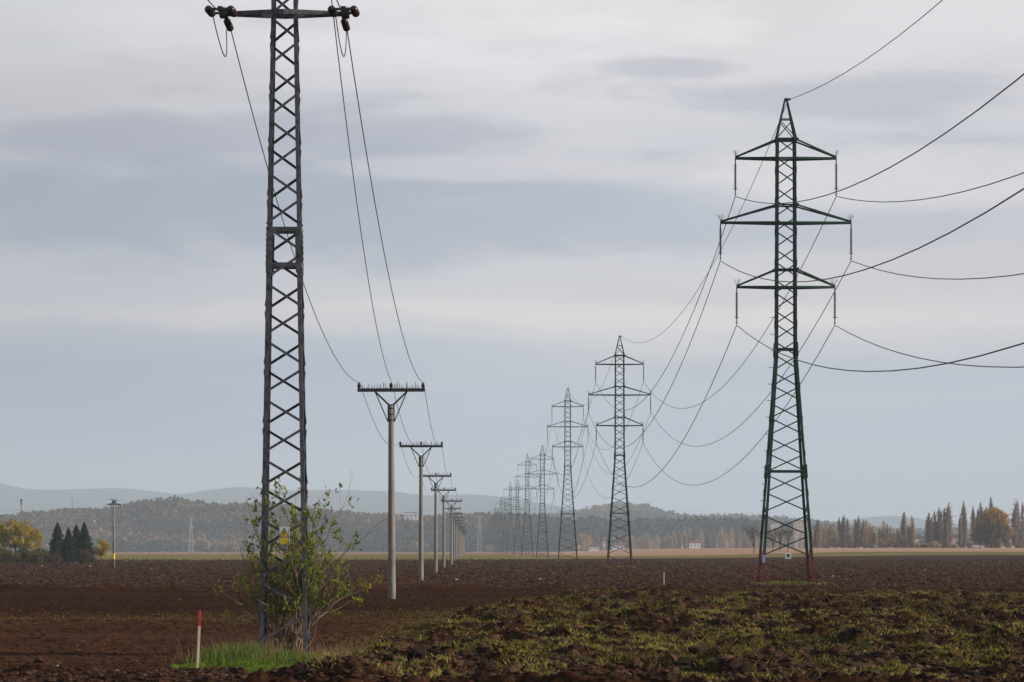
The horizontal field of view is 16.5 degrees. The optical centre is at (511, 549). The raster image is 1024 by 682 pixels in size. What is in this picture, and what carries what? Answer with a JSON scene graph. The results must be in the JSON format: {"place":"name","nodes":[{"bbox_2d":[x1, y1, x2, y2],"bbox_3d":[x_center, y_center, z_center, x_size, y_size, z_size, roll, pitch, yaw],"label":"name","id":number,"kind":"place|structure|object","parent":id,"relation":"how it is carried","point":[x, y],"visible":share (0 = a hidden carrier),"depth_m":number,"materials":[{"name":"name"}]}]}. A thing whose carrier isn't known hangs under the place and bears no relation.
{"place":"outdoors","nodes":[
{"label":"outdoors","id":0,"kind":"place"},
{"bbox_2d":[11,510,469,551],"bbox_3d":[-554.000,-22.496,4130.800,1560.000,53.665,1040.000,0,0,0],"label":"hills","id":1,"kind":"structure","parent":0,"point":[242,550],"depth_m":3699.15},
{"bbox_2d":[0,495,575,551],"bbox_3d":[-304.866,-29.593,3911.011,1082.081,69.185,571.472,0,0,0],"label":"woodland","id":2,"kind":"object","parent":1,"relation":"on","point":[137,535],"visible":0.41,"depth_m":3891.28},
{"bbox_2d":[404,512,417,519],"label":"mansion","id":3,"kind":"structure","parent":1,"relation":"on","point":[412,515],"depth_m":3968.65,"materials":[{"name":"paint"}]},
{"bbox_2d":[170,648,344,672],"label":"grass","id":4,"kind":"structure","parent":0,"point":[250,666],"depth_m":65.06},
{"bbox_2d":[0,484,1011,529],"bbox_3d":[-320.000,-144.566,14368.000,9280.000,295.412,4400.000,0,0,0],"label":"mountains","id":5,"kind":"structure","parent":0,"point":[371,502],"depth_m":13775.59,"materials":[{"name":"grey"}]},
{"bbox_2d":[0,548,1023,681],"bbox_3d":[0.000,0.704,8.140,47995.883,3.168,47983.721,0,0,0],"label":"ground","id":6,"kind":"structure","parent":0,"point":[568,675],"depth_m":105.08,"materials":[{"name":"soil"}]},
{"bbox_2d":[0,548,18,562],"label":"shrub","id":7,"kind":"object","parent":6,"relation":"on","point":[4,552],"visible":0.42,"depth_m":574.31,"materials":[{"name":"green plant"}]},
{"bbox_2d":[1,553,20,562],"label":"shrub","id":8,"kind":"object","parent":6,"relation":"on","point":[10,558],"visible":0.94,"depth_m":560.71,"materials":[{"name":"brown plant"}]},
{"bbox_2d":[0,517,44,551],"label":"broadleaf tree","id":9,"kind":"object","parent":6,"relation":"on","point":[14,535],"visible":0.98,"depth_m":672.93,"materials":[{"name":"yellow plant"}]},
{"bbox_2d":[16,545,36,562],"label":"shrub","id":10,"kind":"object","parent":6,"relation":"on","point":[23,554],"visible":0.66,"depth_m":578.76,"materials":[{"name":"green plant"}]},
{"bbox_2d":[25,554,43,562],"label":"shrub","id":11,"kind":"object","parent":6,"relation":"on","point":[33,558],"visible":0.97,"depth_m":560.73,"materials":[{"name":"brown plant"}]},
{"bbox_2d":[32,547,49,560],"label":"shrub","id":12,"kind":"object","parent":6,"relation":"on","point":[43,552],"visible":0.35,"depth_m":587.69,"materials":[{"name":"green plant"}]},
{"bbox_2d":[42,553,62,562],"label":"shrub","id":13,"kind":"object","parent":6,"relation":"on","point":[49,558],"visible":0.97,"depth_m":563.00,"materials":[{"name":"brown plant"}]},
{"bbox_2d":[48,522,63,560],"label":"spruce tree","id":14,"kind":"object","parent":6,"relation":"on","point":[56,541],"visible":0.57,"depth_m":614.56,"materials":[{"name":"green plant"}]},
{"bbox_2d":[59,527,78,561],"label":"spruce tree","id":15,"kind":"object","parent":6,"relation":"on","point":[68,550],"visible":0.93,"depth_m":601.09,"materials":[{"name":"green plant"}]},
{"bbox_2d":[72,524,80,554],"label":"spruce tree","id":16,"kind":"object","parent":6,"relation":"on","point":[76,532],"visible":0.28,"depth_m":637.25,"materials":[{"name":"green plant"}]},
{"bbox_2d":[75,548,92,562],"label":"shrub","id":17,"kind":"object","parent":6,"relation":"on","point":[84,554],"visible":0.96,"depth_m":565.35,"materials":[{"name":"brown plant"}]},
{"bbox_2d":[76,522,96,561],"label":"spruce tree","id":18,"kind":"object","parent":6,"relation":"on","point":[84,541],"visible":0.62,"depth_m":605.67,"materials":[{"name":"green plant"}]},
{"bbox_2d":[93,538,109,561],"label":"broadleaf tree","id":19,"kind":"object","parent":6,"relation":"on","point":[104,544],"visible":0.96,"depth_m":628.06,"materials":[{"name":"yellow plant"}]},
{"bbox_2d":[106,499,120,567],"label":"concrete pole","id":20,"kind":"object","parent":6,"relation":"on","point":[113,503],"visible":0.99,"depth_m":408.49,"materials":[{"name":"grey concrete"}]},
{"bbox_2d":[189,517,193,551],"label":"distant pylon","id":21,"kind":"object","parent":6,"relation":"on","point":[191,535],"visible":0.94,"depth_m":3142.09,"materials":[{"name":"metal"}]},
{"bbox_2d":[196,610,201,667],"bbox_3d":[-5.532,1.633,62.418,0.049,1.140,0.049,3,-1,-17],"label":"marker stake","id":22,"kind":"object","parent":6,"relation":"on","point":[198,638],"visible":0.88,"depth_m":62.40,"materials":[{"name":"red paint"}]},
{"bbox_2d":[201,540,210,551],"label":"broadleaf tree","id":23,"kind":"object","parent":6,"relation":"on","point":[206,545],"visible":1,"depth_m":3231.22,"materials":[{"name":"grey plant"}]},
{"bbox_2d":[220,542,229,551],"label":"broadleaf tree","id":24,"kind":"object","parent":6,"relation":"on","point":[224,547],"visible":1,"depth_m":3230.13,"materials":[{"name":"grey plant"}]},
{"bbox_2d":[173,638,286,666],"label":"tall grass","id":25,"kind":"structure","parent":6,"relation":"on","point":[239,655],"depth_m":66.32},
{"bbox_2d":[228,542,240,551],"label":"broadleaf tree","id":26,"kind":"object","parent":6,"relation":"on","point":[234,546],"visible":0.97,"depth_m":3230.48,"materials":[{"name":"grey plant"}]},
{"bbox_2d":[0,595,554,654],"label":"weeds","id":27,"kind":"object","parent":6,"relation":"on","point":[441,620],"visible":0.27,"depth_m":104.64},
{"bbox_2d":[205,0,359,653],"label":"lattice mast","id":28,"kind":"object","parent":6,"relation":"on","point":[274,13],"visible":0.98,"depth_m":72.41,"materials":[{"name":"metal"}]},
{"bbox_2d":[231,31,456,528],"bbox_3d":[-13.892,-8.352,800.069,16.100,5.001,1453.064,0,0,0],"label":"overhead wire","id":29,"kind":"object","parent":28,"relation":"attached to","point":[288,237],"visible":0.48,"depth_m":92.00,"materials":[{"name":"metal"}]},
{"bbox_2d":[347,31,467,533],"bbox_3d":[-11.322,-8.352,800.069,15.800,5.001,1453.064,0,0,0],"label":"overhead wire","id":30,"kind":"object","parent":28,"relation":"attached to","point":[380,232],"visible":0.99,"depth_m":92.28,"materials":[{"name":"metal"}]},
{"bbox_2d":[150,630,425,666],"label":"dry stalks","id":31,"kind":"object","parent":6,"relation":"on","point":[320,651],"visible":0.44,"depth_m":68.42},
{"bbox_2d":[213,473,386,651],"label":"bush","id":32,"kind":"object","parent":6,"relation":"on","point":[286,610],"visible":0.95,"depth_m":72.54,"materials":[{"name":"green plant"}]},
{"bbox_2d":[357,380,424,598],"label":"concrete pole","id":33,"kind":"object","parent":6,"relation":"on","point":[391,419],"visible":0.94,"depth_m":150.33,"materials":[{"name":"concrete"}]},
{"bbox_2d":[399,442,442,581],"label":"concrete pole","id":34,"kind":"object","parent":6,"relation":"on","point":[421,568],"visible":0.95,"depth_m":231.60,"materials":[{"name":"concrete"}]},
{"bbox_2d":[423,473,450,572],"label":"concrete pole","id":35,"kind":"object","parent":6,"relation":"on","point":[435,526],"visible":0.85,"depth_m":324.09,"materials":[{"name":"concrete"}]},
{"bbox_2d":[431,487,455,567],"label":"concrete pole","id":36,"kind":"object","parent":6,"relation":"on","point":[443,551],"visible":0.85,"depth_m":404.00,"materials":[{"name":"concrete"}]},
{"bbox_2d":[441,499,461,564],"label":"concrete pole","id":37,"kind":"object","parent":6,"relation":"on","point":[451,508],"visible":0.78,"depth_m":491.59,"materials":[{"name":"concrete"}]},
{"bbox_2d":[446,511,461,560],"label":"concrete pole","id":38,"kind":"object","parent":6,"relation":"on","point":[457,513],"visible":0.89,"depth_m":668.91,"materials":[{"name":"concrete"}]},
{"bbox_2d":[449,516,462,558],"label":"concrete pole","id":39,"kind":"object","parent":6,"relation":"on","point":[455,537],"visible":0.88,"depth_m":749.78,"materials":[{"name":"concrete"}]},
{"bbox_2d":[456,522,463,557],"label":"concrete pole","id":40,"kind":"object","parent":6,"relation":"on","point":[458,539],"visible":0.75,"depth_m":915.85,"materials":[{"name":"concrete"}]},
{"bbox_2d":[331,0,462,531],"bbox_3d":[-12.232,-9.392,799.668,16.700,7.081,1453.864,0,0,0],"label":"overhead wire","id":41,"kind":"object","parent":40,"relation":"attached to","point":[359,219],"visible":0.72,"depth_m":97.21,"materials":[{"name":"metal"}]},
{"bbox_2d":[0,579,1018,670],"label":"soil clods","id":42,"kind":"object","parent":6,"relation":"on","point":[146,641],"visible":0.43,"depth_m":100.22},
{"bbox_2d":[502,485,516,554],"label":"transmission pylon","id":43,"kind":"object","parent":6,"relation":"on","point":[511,489],"visible":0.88,"depth_m":1587.52,"materials":[{"name":"metal"}]},
{"bbox_2d":[0,558,1023,589],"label":"soil clods","id":44,"kind":"object","parent":6,"relation":"on","point":[675,576],"visible":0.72,"depth_m":318.58,"materials":[{"name":"soil"}]},
{"bbox_2d":[0,624,1023,681],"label":"soil clods","id":45,"kind":"object","parent":6,"relation":"on","point":[404,677],"visible":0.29,"depth_m":55.04,"materials":[{"name":"soil"}]},
{"bbox_2d":[0,584,1023,681],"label":"soil clods","id":46,"kind":"object","parent":6,"relation":"on","point":[576,668],"visible":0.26,"depth_m":62.40,"materials":[{"name":"soil"}]},
{"bbox_2d":[507,484,527,554],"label":"transmission pylon","id":47,"kind":"object","parent":6,"relation":"on","point":[516,520],"visible":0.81,"depth_m":1357.63,"materials":[{"name":"metal"}]},
{"bbox_2d":[515,454,539,555],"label":"transmission pylon","id":48,"kind":"object","parent":6,"relation":"on","point":[528,504],"visible":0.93,"depth_m":1127.72,"materials":[{"name":"metal"}]},
{"bbox_2d":[527,445,557,557],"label":"transmission pylon","id":49,"kind":"object","parent":6,"relation":"on","point":[542,499],"visible":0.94,"depth_m":897.85,"materials":[{"name":"metal"}]},
{"bbox_2d":[546,388,588,560],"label":"transmission pylon","id":50,"kind":"object","parent":6,"relation":"on","point":[570,441],"visible":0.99,"depth_m":667.99,"materials":[{"name":"metal"}]},
{"bbox_2d":[574,532,586,549],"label":"poplar tree","id":51,"kind":"object","parent":6,"relation":"on","point":[580,541],"visible":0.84,"depth_m":2900.34,"materials":[{"name":"beige plant"}]},
{"bbox_2d":[583,532,589,550],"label":"poplar tree","id":52,"kind":"object","parent":6,"relation":"on","point":[587,542],"visible":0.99,"depth_m":2920.24,"materials":[{"name":"beige plant"}]},
{"bbox_2d":[612,542,624,549],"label":"house","id":53,"kind":"structure","parent":6,"relation":"on","point":[619,545],"depth_m":2869.60,"materials":[{"name":"paint"}]},
{"bbox_2d":[587,336,651,566],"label":"transmission pylon","id":54,"kind":"object","parent":6,"relation":"on","point":[623,394],"visible":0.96,"depth_m":438.15,"materials":[{"name":"metal"}]},
{"bbox_2d":[486,188,1023,533],"bbox_3d":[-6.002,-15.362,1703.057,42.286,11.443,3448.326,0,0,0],"label":"overhead wire","id":55,"kind":"object","parent":54,"relation":"hanging from","point":[798,281],"visible":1,"depth_m":153.29,"materials":[{"name":"metal"}]},
{"bbox_2d":[487,73,1023,528],"bbox_3d":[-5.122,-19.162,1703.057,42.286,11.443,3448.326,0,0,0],"label":"overhead wire","id":56,"kind":"object","parent":54,"relation":"hanging from","point":[795,202],"visible":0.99,"depth_m":159.38,"materials":[{"name":"metal"}]},
{"bbox_2d":[487,325,1023,537],"bbox_3d":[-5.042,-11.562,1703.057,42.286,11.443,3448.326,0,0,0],"label":"overhead wire","id":57,"kind":"object","parent":54,"relation":"hanging from","point":[800,361],"visible":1,"depth_m":171.64,"materials":[{"name":"metal"}]},
{"bbox_2d":[491,325,1023,539],"bbox_3d":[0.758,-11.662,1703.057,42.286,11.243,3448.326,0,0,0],"label":"overhead wire","id":58,"kind":"object","parent":54,"relation":"hanging from","point":[794,393],"visible":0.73,"depth_m":213.91,"materials":[{"name":"metal"}]},
{"bbox_2d":[492,260,1023,535],"bbox_3d":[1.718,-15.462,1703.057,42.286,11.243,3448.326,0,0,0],"label":"overhead wire","id":59,"kind":"object","parent":54,"relation":"hanging from","point":[801,348],"visible":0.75,"depth_m":224.09,"materials":[{"name":"metal"}]},
{"bbox_2d":[496,172,1023,525],"bbox_3d":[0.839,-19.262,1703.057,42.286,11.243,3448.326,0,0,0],"label":"overhead wire","id":60,"kind":"object","parent":54,"relation":"hanging from","point":[797,275],"visible":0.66,"depth_m":218.31,"materials":[{"name":"metal"}]},
{"bbox_2d":[639,531,651,548],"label":"poplar tree","id":61,"kind":"object","parent":6,"relation":"on","point":[644,544],"visible":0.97,"depth_m":2894.01,"materials":[{"name":"beige plant"}]},
{"bbox_2d":[277,591,1023,679],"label":"soil clods","id":62,"kind":"object","parent":6,"relation":"on","point":[415,652],"visible":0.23,"depth_m":67.40,"materials":[{"name":"soil"}]},
{"bbox_2d":[306,586,1023,681],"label":"weeds","id":63,"kind":"object","parent":6,"relation":"on","point":[622,654],"visible":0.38,"depth_m":69.29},
{"bbox_2d":[664,532,673,548],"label":"poplar tree","id":64,"kind":"object","parent":6,"relation":"on","point":[669,543],"visible":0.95,"depth_m":2880.97,"materials":[{"name":"beige plant"}]},
{"bbox_2d":[677,530,682,548],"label":"poplar tree","id":65,"kind":"object","parent":6,"relation":"on","point":[679,540],"visible":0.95,"depth_m":2916.42,"materials":[{"name":"grey plant"}]},
{"bbox_2d":[689,541,700,547],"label":"house","id":66,"kind":"structure","parent":6,"relation":"on","point":[694,544],"depth_m":2869.60,"materials":[{"name":"paint"}]},
{"bbox_2d":[703,531,713,547],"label":"poplar tree","id":67,"kind":"object","parent":6,"relation":"on","point":[707,541],"visible":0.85,"depth_m":2915.05,"materials":[{"name":"grey plant"}]},
{"bbox_2d":[711,530,717,547],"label":"poplar tree","id":68,"kind":"object","parent":6,"relation":"on","point":[714,539],"visible":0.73,"depth_m":3039.71,"materials":[{"name":"grey plant"}]},
{"bbox_2d":[715,526,724,547],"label":"poplar tree","id":69,"kind":"object","parent":6,"relation":"on","point":[720,540],"visible":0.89,"depth_m":2920.49,"materials":[{"name":"beige plant"}]},
{"bbox_2d":[728,528,735,547],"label":"poplar tree","id":70,"kind":"object","parent":6,"relation":"on","point":[731,544],"visible":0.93,"depth_m":3008.55,"materials":[{"name":"beige plant"}]},
{"bbox_2d":[734,527,741,547],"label":"poplar tree","id":71,"kind":"object","parent":6,"relation":"on","point":[738,540],"visible":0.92,"depth_m":2897.20,"materials":[{"name":"brown plant"}]},
{"bbox_2d":[740,531,747,547],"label":"poplar tree","id":72,"kind":"object","parent":6,"relation":"on","point":[745,541],"visible":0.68,"depth_m":3036.24,"materials":[{"name":"beige plant"}]},
{"bbox_2d":[740,521,760,553],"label":"bare tree","id":73,"kind":"object","parent":6,"relation":"on","point":[752,532],"visible":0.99,"depth_m":1099.47,"materials":[{"name":"brown plant"}]},
{"bbox_2d":[767,525,781,546],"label":"bare tree","id":74,"kind":"object","parent":6,"relation":"on","point":[772,534],"visible":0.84,"depth_m":1176.18,"materials":[{"name":"brown plant"}]},
{"bbox_2d":[776,526,788,551],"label":"bare tree","id":75,"kind":"object","parent":6,"relation":"on","point":[780,537],"visible":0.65,"depth_m":1212.23,"materials":[{"name":"brown plant"}]},
{"bbox_2d":[717,98,853,583],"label":"transmission pylon","id":76,"kind":"object","parent":6,"relation":"on","point":[777,288],"visible":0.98,"depth_m":208.39,"materials":[{"name":"metal"}]},
{"bbox_2d":[501,0,941,504],"bbox_3d":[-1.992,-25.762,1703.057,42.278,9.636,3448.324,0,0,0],"label":"earth wire","id":77,"kind":"object","parent":76,"relation":"attached to","point":[754,180],"visible":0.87,"depth_m":223.37,"materials":[{"name":"metal"}]},
{"bbox_2d":[743,579,834,584],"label":"grass","id":78,"kind":"structure","parent":6,"relation":"on","point":[785,582],"depth_m":205.58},
{"bbox_2d":[783,525,795,551],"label":"bare tree","id":79,"kind":"object","parent":6,"relation":"on","point":[788,535],"visible":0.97,"depth_m":1193.96,"materials":[{"name":"brown plant"}]},
{"bbox_2d":[793,521,806,547],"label":"apartment block","id":80,"kind":"structure","parent":6,"relation":"on","point":[798,525],"depth_m":3316.60,"materials":[{"name":"white paint"}]},
{"bbox_2d":[813,519,821,547],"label":"poplar tree","id":81,"kind":"object","parent":6,"relation":"on","point":[817,537],"visible":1,"depth_m":1552.75,"materials":[{"name":"brown plant"}]},
{"bbox_2d":[821,520,828,547],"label":"poplar tree","id":82,"kind":"object","parent":6,"relation":"on","point":[825,530],"visible":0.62,"depth_m":1598.31,"materials":[{"name":"brown plant"}]},
{"bbox_2d":[824,522,839,547],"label":"poplar tree","id":83,"kind":"object","parent":6,"relation":"on","point":[833,541],"visible":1,"depth_m":1579.73,"materials":[{"name":"beige plant"}]},
{"bbox_2d":[837,515,851,547],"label":"poplar tree","id":84,"kind":"object","parent":6,"relation":"on","point":[842,530],"visible":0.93,"depth_m":1592.21,"materials":[{"name":"brown plant"}]},
{"bbox_2d":[852,516,868,547],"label":"poplar tree","id":85,"kind":"object","parent":6,"relation":"on","point":[859,534],"visible":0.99,"depth_m":1566.36,"materials":[{"name":"brown plant"}]},
{"bbox_2d":[865,519,871,544],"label":"poplar tree","id":86,"kind":"object","parent":6,"relation":"on","point":[867,539],"visible":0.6,"depth_m":1586.68,"materials":[{"name":"beige plant"}]},
{"bbox_2d":[868,526,878,545],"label":"poplar tree","id":87,"kind":"object","parent":6,"relation":"on","point":[873,538],"visible":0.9,"depth_m":1576.76,"materials":[{"name":"beige plant"}]},
{"bbox_2d":[877,521,889,546],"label":"poplar tree","id":88,"kind":"object","parent":6,"relation":"on","point":[880,535],"visible":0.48,"depth_m":1611.53,"materials":[{"name":"beige plant"}]},
{"bbox_2d":[877,538,891,547],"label":"brush tree","id":89,"kind":"object","parent":6,"relation":"on","point":[884,543],"visible":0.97,"depth_m":1586.64,"materials":[{"name":"brown plant"}]},
{"bbox_2d":[884,527,895,547],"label":"poplar tree","id":90,"kind":"object","parent":6,"relation":"on","point":[890,536],"visible":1,"depth_m":1592.16,"materials":[{"name":"beige plant"}]},
{"bbox_2d":[899,513,906,541],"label":"poplar tree","id":91,"kind":"object","parent":6,"relation":"on","point":[903,527],"visible":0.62,"depth_m":1614.28,"materials":[{"name":"brown plant"}]},
{"bbox_2d":[898,535,909,547],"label":"brush tree","id":92,"kind":"object","parent":6,"relation":"on","point":[903,544],"visible":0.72,"depth_m":1586.95,"materials":[{"name":"brown plant"}]},
{"bbox_2d":[906,515,917,547],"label":"poplar tree","id":93,"kind":"object","parent":6,"relation":"on","point":[911,535],"visible":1,"depth_m":1564.52,"materials":[{"name":"beige plant"}]},
{"bbox_2d":[922,513,933,544],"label":"poplar tree","id":94,"kind":"object","parent":6,"relation":"on","point":[928,527],"visible":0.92,"depth_m":1591.81,"materials":[{"name":"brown plant"}]},
{"bbox_2d":[929,540,940,547],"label":"brush tree","id":95,"kind":"object","parent":6,"relation":"on","point":[934,544],"visible":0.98,"depth_m":1570.77,"materials":[{"name":"brown plant"}]},
{"bbox_2d":[930,507,943,547],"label":"poplar tree","id":96,"kind":"object","parent":6,"relation":"on","point":[938,525],"visible":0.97,"depth_m":1577.19,"materials":[{"name":"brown plant"}]},
{"bbox_2d":[940,502,956,547],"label":"poplar tree","id":97,"kind":"object","parent":6,"relation":"on","point":[947,537],"visible":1,"depth_m":1552.32,"materials":[{"name":"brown plant"}]},
{"bbox_2d":[957,515,963,547],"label":"poplar tree","id":98,"kind":"object","parent":6,"relation":"on","point":[960,536],"visible":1,"depth_m":1562.21,"materials":[{"name":"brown plant"}]},
{"bbox_2d":[958,501,969,547],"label":"poplar tree","id":99,"kind":"object","parent":6,"relation":"on","point":[965,524],"visible":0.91,"depth_m":1598.60,"materials":[{"name":"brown plant"}]},
{"bbox_2d":[968,506,975,541],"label":"poplar tree","id":100,"kind":"object","parent":6,"relation":"on","point":[972,517],"visible":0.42,"depth_m":1606.74,"materials":[{"name":"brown plant"}]},
{"bbox_2d":[970,505,1015,547],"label":"broadleaf tree","id":101,"kind":"object","parent":6,"relation":"on","point":[991,526],"visible":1,"depth_m":1501.60,"materials":[{"name":"yellow plant"}]},
{"bbox_2d":[1009,499,1023,547],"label":"poplar tree","id":102,"kind":"object","parent":6,"relation":"on","point":[1017,524],"visible":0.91,"depth_m":1573.36,"materials":[{"name":"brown plant"}]},
{"bbox_2d":[0,0,1023,525],"label":"sky","id":103,"kind":"structure","parent":0,"point":[552,180],"materials":[{"name":"grey"}]},
{"bbox_2d":[470,548,602,551],"bbox_3d":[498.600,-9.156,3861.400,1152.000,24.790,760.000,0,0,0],"label":"hills","id":104,"kind":"structure","parent":0,"point":[526,551],"depth_m":3561.98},
{"bbox_2d":[429,515,1019,551],"bbox_3d":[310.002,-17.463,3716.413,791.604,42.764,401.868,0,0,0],"label":"woodland","id":105,"kind":"object","parent":104,"relation":"on","point":[599,526],"visible":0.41,"depth_m":3674.09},
{"bbox_3d":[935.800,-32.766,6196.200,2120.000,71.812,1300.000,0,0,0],"label":"hills","id":106,"kind":"structure","parent":0,"visible":0},
{"bbox_2d":[530,501,1010,534],"bbox_3d":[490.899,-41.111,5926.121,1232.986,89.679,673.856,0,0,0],"label":"woodland","id":107,"kind":"object","parent":106,"relation":"on","point":[648,511],"visible":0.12,"depth_m":6071.28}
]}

